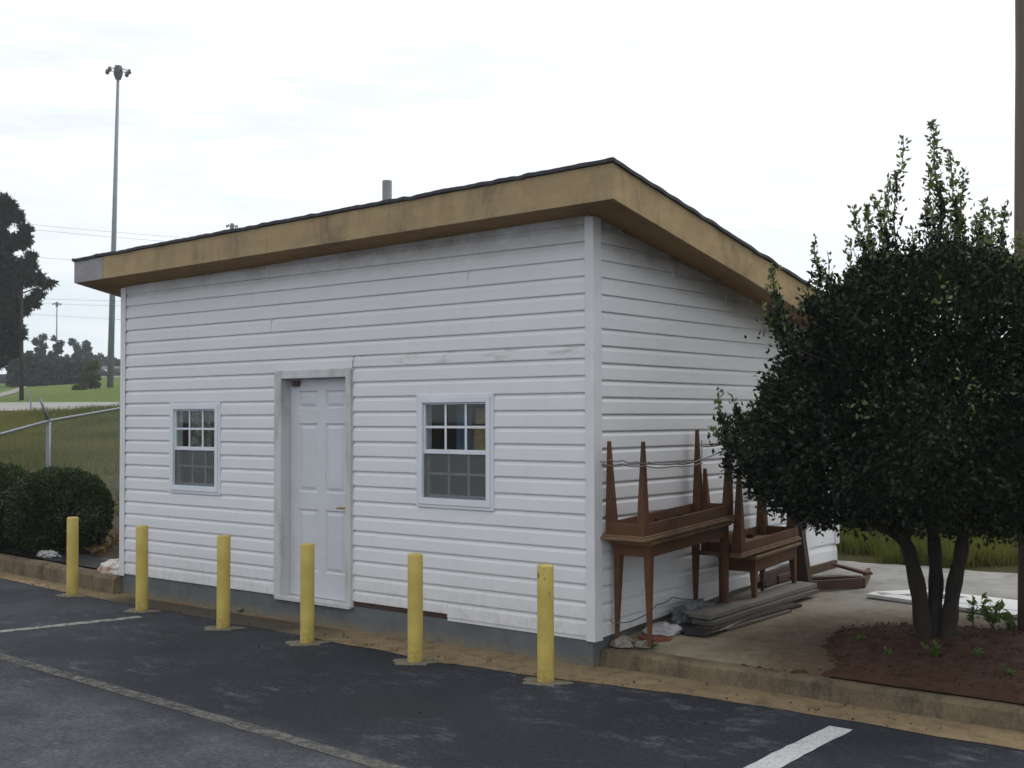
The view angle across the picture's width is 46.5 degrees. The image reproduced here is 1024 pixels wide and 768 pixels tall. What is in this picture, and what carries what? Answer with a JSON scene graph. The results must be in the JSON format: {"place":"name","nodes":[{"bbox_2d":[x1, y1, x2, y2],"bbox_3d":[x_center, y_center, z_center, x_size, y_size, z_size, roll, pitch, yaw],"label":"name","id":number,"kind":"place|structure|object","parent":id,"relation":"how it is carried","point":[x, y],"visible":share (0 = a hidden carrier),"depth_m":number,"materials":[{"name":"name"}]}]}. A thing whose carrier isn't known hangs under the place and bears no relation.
{"place":"outdoors","nodes":[
{"label":"outdoors","id":0,"kind":"place"},
{"bbox_2d":[0,374,6,383],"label":"parked car","id":1,"kind":"object","parent":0,"point":[2,379],"visible":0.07,"depth_m":149.27,"materials":[{"name":"white paint"}]},
{"bbox_2d":[0,386,26,396],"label":"road","id":2,"kind":"structure","parent":0,"point":[9,392],"depth_m":109.48,"materials":[{"name":"grey asphalt"}]},
{"bbox_2d":[0,403,119,515],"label":"grass","id":3,"kind":"structure","parent":0,"point":[14,419],"depth_m":34.34,"materials":[{"name":"green plant"}]},
{"bbox_2d":[10,227,155,240],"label":"overhead wire","id":4,"kind":"object","parent":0,"point":[93,235],"visible":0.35,"depth_m":92.00,"materials":[{"name":"black metal"}]},
{"bbox_2d":[99,369,106,375],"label":"parked car","id":5,"kind":"object","parent":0,"point":[102,371],"visible":0.12,"depth_m":197.23,"materials":[{"name":"grey paint"}]},
{"bbox_2d":[31,224,182,237],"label":"overhead wire","id":6,"kind":"object","parent":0,"point":[106,231],"visible":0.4,"depth_m":91.54,"materials":[{"name":"black metal"}]},
{"bbox_2d":[101,366,119,369],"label":"house","id":7,"kind":"structure","parent":0,"point":[103,367],"depth_m":204.42,"materials":[{"name":"white"}]},
{"bbox_2d":[103,368,119,375],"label":"parked car","id":8,"kind":"object","parent":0,"point":[116,371],"visible":0.16,"depth_m":195.15,"materials":[{"name":"grey paint"}]},
{"bbox_2d":[0,402,904,410],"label":"road","id":9,"kind":"structure","parent":0,"point":[8,406],"depth_m":68.60,"materials":[{"name":"grey asphalt"}]},
{"bbox_2d":[0,0,1014,373],"label":"sky","id":10,"kind":"structure","parent":0,"point":[767,119],"materials":[{"name":"white"}]},
{"bbox_2d":[0,346,1017,572],"bbox_3d":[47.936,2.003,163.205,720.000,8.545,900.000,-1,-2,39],"label":"ground","id":11,"kind":"structure","parent":0,"point":[64,393],"depth_m":76.76,"materials":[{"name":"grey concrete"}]},
{"bbox_2d":[19,286,23,399],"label":"utility pole","id":12,"kind":"object","parent":11,"relation":"on","point":[21,370],"visible":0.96,"depth_m":83.40,"materials":[{"name":"brown wood"}]},
{"bbox_2d":[0,190,59,370],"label":"conifer tree","id":13,"kind":"object","parent":11,"relation":"on","point":[16,272],"visible":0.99,"depth_m":83.29,"materials":[{"name":"green plant"}]},
{"bbox_2d":[30,391,31,408],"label":"marker post","id":14,"kind":"object","parent":11,"relation":"on","point":[30,399],"visible":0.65,"depth_m":65.08,"materials":[{"name":"grey metal"}]},
{"bbox_2d":[30,333,48,355],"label":"pine tree","id":15,"kind":"object","parent":11,"relation":"on","point":[41,347],"visible":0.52,"depth_m":149.09,"materials":[{"name":"green plant"}]},
{"bbox_2d":[4,350,89,386],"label":"thicket","id":16,"kind":"object","parent":11,"relation":"on","point":[41,369],"visible":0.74,"depth_m":136.22,"materials":[{"name":"green plant"}]},
{"bbox_2d":[0,547,108,567],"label":"weed fabric","id":17,"kind":"object","parent":11,"relation":"on","point":[90,561],"visible":0.39,"depth_m":13.78,"materials":[{"name":"black fabric"}]},
{"bbox_2d":[0,462,46,548],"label":"clipped bush","id":18,"kind":"object","parent":17,"relation":"on","point":[9,470],"visible":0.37,"depth_m":14.79,"materials":[{"name":"green plant"}]},
{"bbox_2d":[36,549,60,557],"bbox_3d":[-5.441,1.987,14.004,0.411,0.079,0.217,-1,-2,39],"label":"plastic bag","id":19,"kind":"object","parent":17,"relation":"on","point":[51,553],"visible":1,"depth_m":13.93,"materials":[{"name":"white plastic"}]},
{"bbox_2d":[3,466,118,553],"bbox_3d":[-5.530,1.548,14.584,1.366,1.123,1.306,-1,-2,39],"label":"clipped bush","id":20,"kind":"object","parent":17,"relation":"on","point":[94,494],"visible":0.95,"depth_m":14.23,"materials":[{"name":"green plant"}]},
{"bbox_2d":[47,335,64,356],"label":"pine tree","id":21,"kind":"object","parent":11,"relation":"on","point":[57,347],"visible":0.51,"depth_m":156.08,"materials":[{"name":"green plant"}]},
{"bbox_2d":[52,302,61,342],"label":"mast light","id":22,"kind":"object","parent":11,"relation":"on","point":[56,304],"visible":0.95,"depth_m":300.28,"materials":[{"name":"grey metal"}]},
{"bbox_2d":[0,397,119,517],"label":"chain link fence","id":23,"kind":"object","parent":11,"relation":"on","point":[47,422],"visible":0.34,"depth_m":17.81,"materials":[{"name":"metal"}]},
{"bbox_2d":[67,338,85,359],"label":"pine tree","id":24,"kind":"object","parent":11,"relation":"on","point":[79,352],"visible":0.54,"depth_m":167.79,"materials":[{"name":"green plant"}]},
{"bbox_2d":[72,359,101,389],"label":"tall shrub","id":25,"kind":"object","parent":11,"relation":"on","point":[90,375],"visible":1,"depth_m":105.60,"materials":[{"name":"green plant"}]},
{"bbox_2d":[81,339,94,360],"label":"pine tree","id":26,"kind":"object","parent":11,"relation":"on","point":[87,348],"visible":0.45,"depth_m":173.50,"materials":[{"name":"green plant"}]},
{"bbox_2d":[82,542,108,555],"bbox_3d":[-4.971,1.982,14.319,0.327,0.158,0.259,-1,-2,39],"label":"plant","id":27,"kind":"object","parent":11,"relation":"on","point":[101,549],"visible":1,"depth_m":14.30,"materials":[{"name":"brown plant"}]},
{"bbox_2d":[94,352,102,373],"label":"pine tree","id":28,"kind":"object","parent":11,"relation":"on","point":[97,356],"visible":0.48,"depth_m":191.70,"materials":[{"name":"green plant"}]},
{"bbox_2d":[99,354,106,365],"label":"tree","id":29,"kind":"object","parent":11,"relation":"on","point":[103,360],"visible":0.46,"depth_m":211.70,"materials":[{"name":"green plant"}]},
{"bbox_2d":[98,537,118,549],"bbox_3d":[-4.989,1.959,14.721,0.323,0.209,0.278,-1,-2,39],"label":"plant","id":30,"kind":"object","parent":11,"relation":"on","point":[113,543],"visible":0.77,"depth_m":14.69,"materials":[{"name":"brown plant"}]},
{"bbox_2d":[107,526,118,543],"bbox_3d":[-5.042,1.928,15.196,0.286,0.223,0.272,-1,-2,27],"label":"plant","id":31,"kind":"object","parent":11,"relation":"on","point":[112,536],"visible":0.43,"depth_m":15.15,"materials":[{"name":"brown plant"}]},
{"bbox_2d":[114,358,119,365],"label":"tree","id":32,"kind":"object","parent":11,"relation":"on","point":[116,361],"visible":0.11,"depth_m":214.34,"materials":[{"name":"green plant"}]},
{"bbox_2d":[105,65,130,387],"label":"mast light","id":33,"kind":"object","parent":11,"relation":"on","point":[118,71],"visible":1,"depth_m":108.25,"materials":[{"name":"grey metal"}]},
{"bbox_2d":[226,223,237,228],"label":"mast light","id":34,"kind":"object","parent":11,"relation":"on","point":[232,225],"visible":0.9,"depth_m":230.53,"materials":[{"name":"grey metal"}]},
{"bbox_2d":[1,429,1017,552],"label":"grass","id":35,"kind":"structure","parent":11,"relation":"on","point":[118,491],"depth_m":25.98,"materials":[{"name":"green plant"}]},
{"bbox_2d":[0,578,1023,767],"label":"parking lot","id":36,"kind":"structure","parent":11,"relation":"on","point":[370,703],"depth_m":7.34,"materials":[{"name":"grey asphalt"}]},
{"bbox_2d":[55,517,86,597],"bbox_3d":[-4.540,1.782,12.307,0.372,0.819,0.245,-1,-2,39],"label":"bollard","id":37,"kind":"object","parent":36,"relation":"on","point":[72,558],"visible":1,"depth_m":12.27,"materials":[{"name":"yellow metal"}]},
{"bbox_2d":[0,616,141,632],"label":"parking line","id":38,"kind":"object","parent":36,"relation":"on","point":[57,625],"visible":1,"depth_m":10.55,"materials":[{"name":"paint"}]},
{"bbox_2d":[123,525,160,612],"bbox_3d":[-3.511,1.751,11.312,0.372,0.819,0.244,-1,-2,25],"label":"bollard","id":39,"kind":"object","parent":36,"relation":"on","point":[141,606],"visible":1,"depth_m":11.28,"materials":[{"name":"metal"}]},
{"bbox_2d":[0,653,406,767],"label":"parking line","id":40,"kind":"object","parent":36,"relation":"on","point":[223,719],"visible":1,"depth_m":7.26,"materials":[{"name":"paint"}]},
{"bbox_2d":[204,535,246,630],"bbox_3d":[-2.506,1.722,10.368,0.372,0.819,0.244,0,-2,10],"label":"bollard","id":41,"kind":"object","parent":36,"relation":"on","point":[223,578],"visible":1,"depth_m":10.33,"materials":[{"name":"metal"}]},
{"bbox_2d":[285,543,330,645],"bbox_3d":[-1.655,1.701,9.671,0.372,0.819,0.245,0,-1,-4],"label":"bollard","id":42,"kind":"object","parent":36,"relation":"on","point":[307,559],"visible":1,"depth_m":9.63,"materials":[{"name":"metal"}]},
{"bbox_2d":[393,553,439,664],"bbox_3d":[-0.720,1.677,8.911,0.372,0.819,0.245,0,-2,10],"label":"bollard","id":43,"kind":"object","parent":36,"relation":"on","point":[415,608],"visible":1,"depth_m":8.87,"materials":[{"name":"yellow metal"}]},
{"bbox_2d":[25,580,975,767],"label":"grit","id":44,"kind":"object","parent":36,"relation":"on","point":[516,675],"visible":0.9,"depth_m":8.34,"materials":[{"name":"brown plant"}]},
{"bbox_2d":[0,572,1023,749],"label":"gutter","id":45,"kind":"object","parent":36,"relation":"on","point":[499,661],"visible":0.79,"depth_m":8.43,"materials":[{"name":"beige concrete"}]},
{"bbox_2d":[0,553,121,593],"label":"kerb","id":46,"kind":"structure","parent":45,"relation":"on","point":[92,579],"depth_m":13.29,"materials":[{"name":"beige concrete"}]},
{"bbox_2d":[97,559,118,574],"bbox_3d":[-4.217,1.946,12.742,0.575,0.153,0.326,-1,-2,39],"label":"rock","id":47,"kind":"object","parent":46,"relation":"on","point":[109,566],"visible":0.64,"depth_m":12.63,"materials":[{"name":"stone"}]},
{"bbox_2d":[522,564,573,686],"bbox_3d":[0.232,1.655,8.226,0.372,0.819,0.245,-1,-2,27],"label":"bollard","id":48,"kind":"object","parent":36,"relation":"on","point":[545,625],"visible":1,"depth_m":8.19,"materials":[{"name":"yellow paint"}]},
{"bbox_2d":[744,726,851,767],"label":"parking line","id":49,"kind":"object","parent":36,"relation":"on","point":[785,755],"visible":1,"depth_m":6.55,"materials":[{"name":"white paint"}]},
{"bbox_2d":[599,646,1023,731],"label":"kerb","id":50,"kind":"structure","parent":36,"relation":"on","point":[983,712],"depth_m":7.66,"materials":[{"name":"grey concrete"}]},
{"bbox_2d":[741,624,1023,703],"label":"soil","id":51,"kind":"structure","parent":11,"relation":"on","point":[959,644],"depth_m":7.81,"materials":[{"name":"brown soil"}]},
{"bbox_2d":[855,634,866,640],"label":"weed","id":52,"kind":"object","parent":51,"relation":"on","point":[859,637],"visible":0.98,"depth_m":8.41,"materials":[{"name":"green plant"}]},
{"bbox_2d":[707,119,1023,638],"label":"evergreen tree","id":53,"kind":"object","parent":51,"relation":"on","point":[791,424],"visible":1,"depth_m":7.87,"materials":[{"name":"green plant"}]},
{"bbox_2d":[883,646,893,655],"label":"weed","id":54,"kind":"object","parent":51,"relation":"on","point":[887,652],"visible":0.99,"depth_m":7.97,"materials":[{"name":"green plant"}]},
{"bbox_2d":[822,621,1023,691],"bbox_3d":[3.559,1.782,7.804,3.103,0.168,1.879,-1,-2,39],"label":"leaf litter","id":55,"kind":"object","parent":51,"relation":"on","point":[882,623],"visible":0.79,"depth_m":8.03,"materials":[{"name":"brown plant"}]},
{"bbox_2d":[921,637,942,656],"bbox_3d":[2.792,1.769,7.890,0.110,0.157,0.154,-3,-3,61],"label":"weed","id":56,"kind":"object","parent":51,"relation":"on","point":[933,651],"visible":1,"depth_m":7.89,"materials":[{"name":"green plant"}]},
{"bbox_2d":[965,595,979,625],"bbox_3d":[3.419,1.688,8.871,0.146,0.225,0.083,0,-2,-19],"label":"weed","id":57,"kind":"object","parent":51,"relation":"on","point":[970,617],"visible":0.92,"depth_m":8.86,"materials":[{"name":"green plant"}]},
{"bbox_2d":[972,647,983,655],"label":"weed","id":58,"kind":"object","parent":51,"relation":"on","point":[976,652],"visible":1,"depth_m":7.83,"materials":[{"name":"green plant"}]},
{"bbox_2d":[979,592,1011,629],"bbox_3d":[3.522,1.668,8.741,0.199,0.266,0.234,0,-2,-4],"label":"weed","id":59,"kind":"object","parent":51,"relation":"on","point":[990,617],"visible":0.98,"depth_m":8.76,"materials":[{"name":"green plant"}]},
{"bbox_2d":[994,608,1016,629],"bbox_3d":[3.623,1.722,8.704,0.162,0.178,0.206,-1,-2,39],"label":"weed","id":60,"kind":"object","parent":51,"relation":"on","point":[1009,618],"visible":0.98,"depth_m":8.66,"materials":[{"name":"green plant"}]},
{"bbox_2d":[1002,664,1018,675],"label":"weed","id":61,"kind":"object","parent":51,"relation":"on","point":[1009,670],"visible":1,"depth_m":7.38,"materials":[{"name":"green plant"}]},
{"bbox_2d":[1014,0,1023,630],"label":"utility pole","id":62,"kind":"object","parent":51,"relation":"on","point":[1019,133],"visible":0.53,"depth_m":8.77,"materials":[{"name":"brown wood"}]},
{"bbox_2d":[836,403,1017,567],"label":"grass","id":63,"kind":"structure","parent":11,"relation":"on","point":[999,555],"depth_m":11.63,"materials":[{"name":"green plant"}]},
{"bbox_2d":[626,560,1023,704],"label":"pavement","id":64,"kind":"structure","parent":0,"point":[793,639],"depth_m":9.14,"materials":[{"name":"concrete"}]},
{"bbox_2d":[72,157,884,666],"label":"storage building","id":65,"kind":"structure","parent":64,"relation":"on","point":[560,325],"depth_m":9.89,"materials":[{"name":"white plastic"}]},
{"bbox_2d":[169,402,221,494],"bbox_3d":[-3.081,0.628,11.714,0.805,0.895,0.121,-1,-2,39],"label":"window","id":66,"kind":"structure","parent":65,"relation":"in","point":[176,484],"depth_m":11.75,"materials":[{"name":"plastic"}]},
{"bbox_2d":[188,411,214,480],"bbox_3d":[-2.990,0.578,11.817,0.700,0.770,0.036,-1,-2,39],"label":"lace curtain","id":67,"kind":"object","parent":65,"relation":"hanging from","point":[196,440],"visible":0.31,"depth_m":11.90,"materials":[{"name":"white fabric"}]},
{"bbox_2d":[290,378,344,600],"bbox_3d":[-1.712,0.929,10.648,0.841,1.958,0.096,-1,-2,39],"label":"door","id":68,"kind":"structure","parent":65,"relation":"in","point":[317,437],"depth_m":10.68,"materials":[{"name":"paint"}]},
{"bbox_2d":[416,393,494,510],"bbox_3d":[-0.435,0.540,9.585,0.820,0.918,0.121,-1,-2,39],"label":"window","id":69,"kind":"structure","parent":65,"relation":"in","point":[424,451],"depth_m":9.60,"materials":[{"name":"plastic"}]},
{"bbox_2d":[438,454,485,455],"bbox_3d":[-0.215,0.574,9.857,0.760,0.025,0.350,-1,-2,39],"label":"shelf","id":70,"kind":"object","parent":65,"relation":"attached to","point":[458,454],"visible":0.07,"depth_m":9.83,"materials":[{"name":"grey metal"}]},
{"bbox_2d":[472,425,485,449],"bbox_3d":[-0.145,0.446,9.781,0.370,0.215,0.285,-1,-2,39],"label":"cardboard box","id":71,"kind":"object","parent":70,"relation":"on","point":[478,439],"visible":0.28,"depth_m":9.71,"materials":[{"name":"beige cardboard"}]},
{"bbox_2d":[475,408,484,424],"bbox_3d":[-0.091,0.265,9.758,0.350,0.135,0.260,-1,-2,39],"label":"cardboard box","id":72,"kind":"object","parent":71,"relation":"on","point":[479,416],"visible":0.23,"depth_m":9.73,"materials":[{"name":"beige cardboard"}]},
{"bbox_2d":[457,404,471,456],"bbox_3d":[-0.394,0.364,9.769,0.160,0.470,0.023,-1,-2,39],"label":"cloth","id":73,"kind":"object","parent":65,"relation":"hanging from","point":[460,422],"visible":0.55,"depth_m":9.76,"materials":[{"name":"fabric"}]},
{"bbox_2d":[610,597,703,623],"bbox_3d":[1.116,1.721,9.162,0.137,0.092,1.128,-2,-2,41],"label":"cable","id":74,"kind":"object","parent":65,"relation":"attached to","point":[653,608],"visible":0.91,"depth_m":9.16,"materials":[{"name":"black rubber"}]},
{"bbox_2d":[609,635,634,647],"bbox_3d":[0.809,1.890,8.792,0.192,0.078,0.188,0,-2,12],"label":"broken concrete","id":75,"kind":"object","parent":64,"relation":"on","point":[623,641],"visible":1,"depth_m":8.73,"materials":[{"name":"grey concrete"}]},
{"bbox_2d":[634,640,651,648],"bbox_3d":[0.962,1.895,8.718,0.163,0.053,0.126,-1,-2,39],"label":"broken concrete","id":76,"kind":"object","parent":64,"relation":"on","point":[640,644],"visible":0.81,"depth_m":8.68,"materials":[{"name":"grey concrete"}]},
{"bbox_2d":[638,635,671,641],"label":"clay","id":77,"kind":"structure","parent":64,"relation":"on","point":[656,638],"depth_m":8.83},
{"bbox_2d":[641,622,681,636],"bbox_3d":[1.152,1.851,9.058,0.294,0.079,0.366,-1,-2,39],"label":"plastic bag","id":78,"kind":"object","parent":64,"relation":"on","point":[667,629],"visible":0.84,"depth_m":8.96,"materials":[{"name":"white plastic"}]},
{"bbox_2d":[608,521,733,646],"bbox_3d":[1.241,1.497,9.149,0.380,0.831,1.240,-1,-2,39],"label":"wooden table","id":79,"kind":"object","parent":64,"relation":"on","point":[649,551],"visible":0.72,"depth_m":8.78,"materials":[{"name":"brown wood"}]},
{"bbox_2d":[600,430,735,542],"bbox_3d":[1.230,0.753,9.161,0.403,0.788,1.385,-1,-2,39],"label":"wooden table","id":80,"kind":"object","parent":79,"relation":"on","point":[644,525],"visible":0.96,"depth_m":8.82,"materials":[{"name":"brown wood"}]},
{"bbox_2d":[600,440,723,467],"bbox_3d":[1.228,0.537,9.164,0.382,0.186,1.389,-1,-2,39],"label":"cable","id":81,"kind":"object","parent":80,"relation":"attached to","point":[678,463],"visible":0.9,"depth_m":8.78,"materials":[{"name":"black rubber"}]},
{"bbox_2d":[664,603,780,635],"bbox_3d":[1.650,1.841,9.439,0.502,0.090,1.250,-1,-2,39],"label":"plastic sheet","id":82,"kind":"object","parent":64,"relation":"on","point":[688,628],"visible":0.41,"depth_m":9.02,"materials":[{"name":"plastic"}]},
{"bbox_2d":[668,598,715,623],"bbox_3d":[1.465,1.790,9.502,0.292,0.164,0.808,-1,-2,39],"label":"plastic bag","id":83,"kind":"object","parent":82,"relation":"on","point":[680,614],"visible":0.48,"depth_m":9.32,"materials":[{"name":"grey plastic"}]},
{"bbox_2d":[693,602,801,630],"bbox_3d":[1.872,1.834,9.428,1.164,0.094,0.200,1,-2,-42],"label":"plank","id":84,"kind":"object","parent":82,"relation":"on","point":[786,606],"visible":0.59,"depth_m":9.40,"materials":[{"name":"grey wood"}]},
{"bbox_2d":[692,589,818,626],"bbox_3d":[1.995,1.793,9.658,0.200,0.123,1.548,-2,-2,45],"label":"plank","id":85,"kind":"object","parent":84,"relation":"on","point":[751,610],"visible":0.59,"depth_m":9.46,"materials":[{"name":"grey wood"}]},
{"bbox_2d":[689,581,816,619],"bbox_3d":[1.987,1.752,9.709,0.200,0.122,1.577,-2,-2,44],"label":"plank","id":86,"kind":"object","parent":85,"relation":"on","point":[742,603],"visible":0.98,"depth_m":9.59,"materials":[{"name":"grey wood"}]},
{"bbox_2d":[725,610,791,630],"bbox_3d":[1.921,1.840,9.305,0.832,0.066,0.040,1,-2,-41],"label":"plank","id":87,"kind":"object","parent":82,"relation":"on","point":[760,619],"visible":1,"depth_m":9.30,"materials":[{"name":"grey wood"}]},
{"bbox_2d":[716,542,801,602],"bbox_3d":[2.080,1.604,10.069,0.400,0.497,0.830,-1,-2,39],"label":"wooden table","id":88,"kind":"object","parent":82,"relation":"on","point":[754,564],"visible":0.62,"depth_m":9.86,"materials":[{"name":"brown wood"}]},
{"bbox_2d":[700,468,801,557],"bbox_3d":[2.006,1.020,10.018,0.404,0.757,1.079,-1,-2,39],"label":"wooden table","id":89,"kind":"object","parent":88,"relation":"on","point":[760,537],"visible":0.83,"depth_m":9.72,"materials":[{"name":"brown wood"}]},
{"bbox_2d":[759,564,789,586],"bbox_3d":[2.474,1.731,10.904,0.069,0.155,0.800,-1,-2,39],"label":"plank","id":90,"kind":"object","parent":64,"relation":"on","point":[771,575],"visible":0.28,"depth_m":10.73,"materials":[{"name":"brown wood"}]},
{"bbox_2d":[796,515,811,581],"bbox_3d":[2.508,1.089,10.585,0.289,1.450,0.117,-1,-2,39],"label":"wooden post","id":91,"kind":"object","parent":64,"relation":"on","point":[803,569],"depth_m":10.51,"materials":[{"name":"brown wood"}]},
{"bbox_2d":[777,560,872,590],"bbox_3d":[2.936,1.741,10.847,0.777,0.141,1.193,-1,-2,39],"label":"wooden crate","id":92,"kind":"object","parent":64,"relation":"on","point":[836,582],"visible":0.81,"depth_m":10.69,"materials":[{"name":"brown wood"}]},
{"bbox_2d":[866,589,1017,618],"bbox_3d":[3.721,1.754,9.476,0.535,0.070,1.808,1,-2,-44],"label":"window frame","id":93,"kind":"object","parent":64,"relation":"on","point":[1011,606],"visible":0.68,"depth_m":9.65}
]}

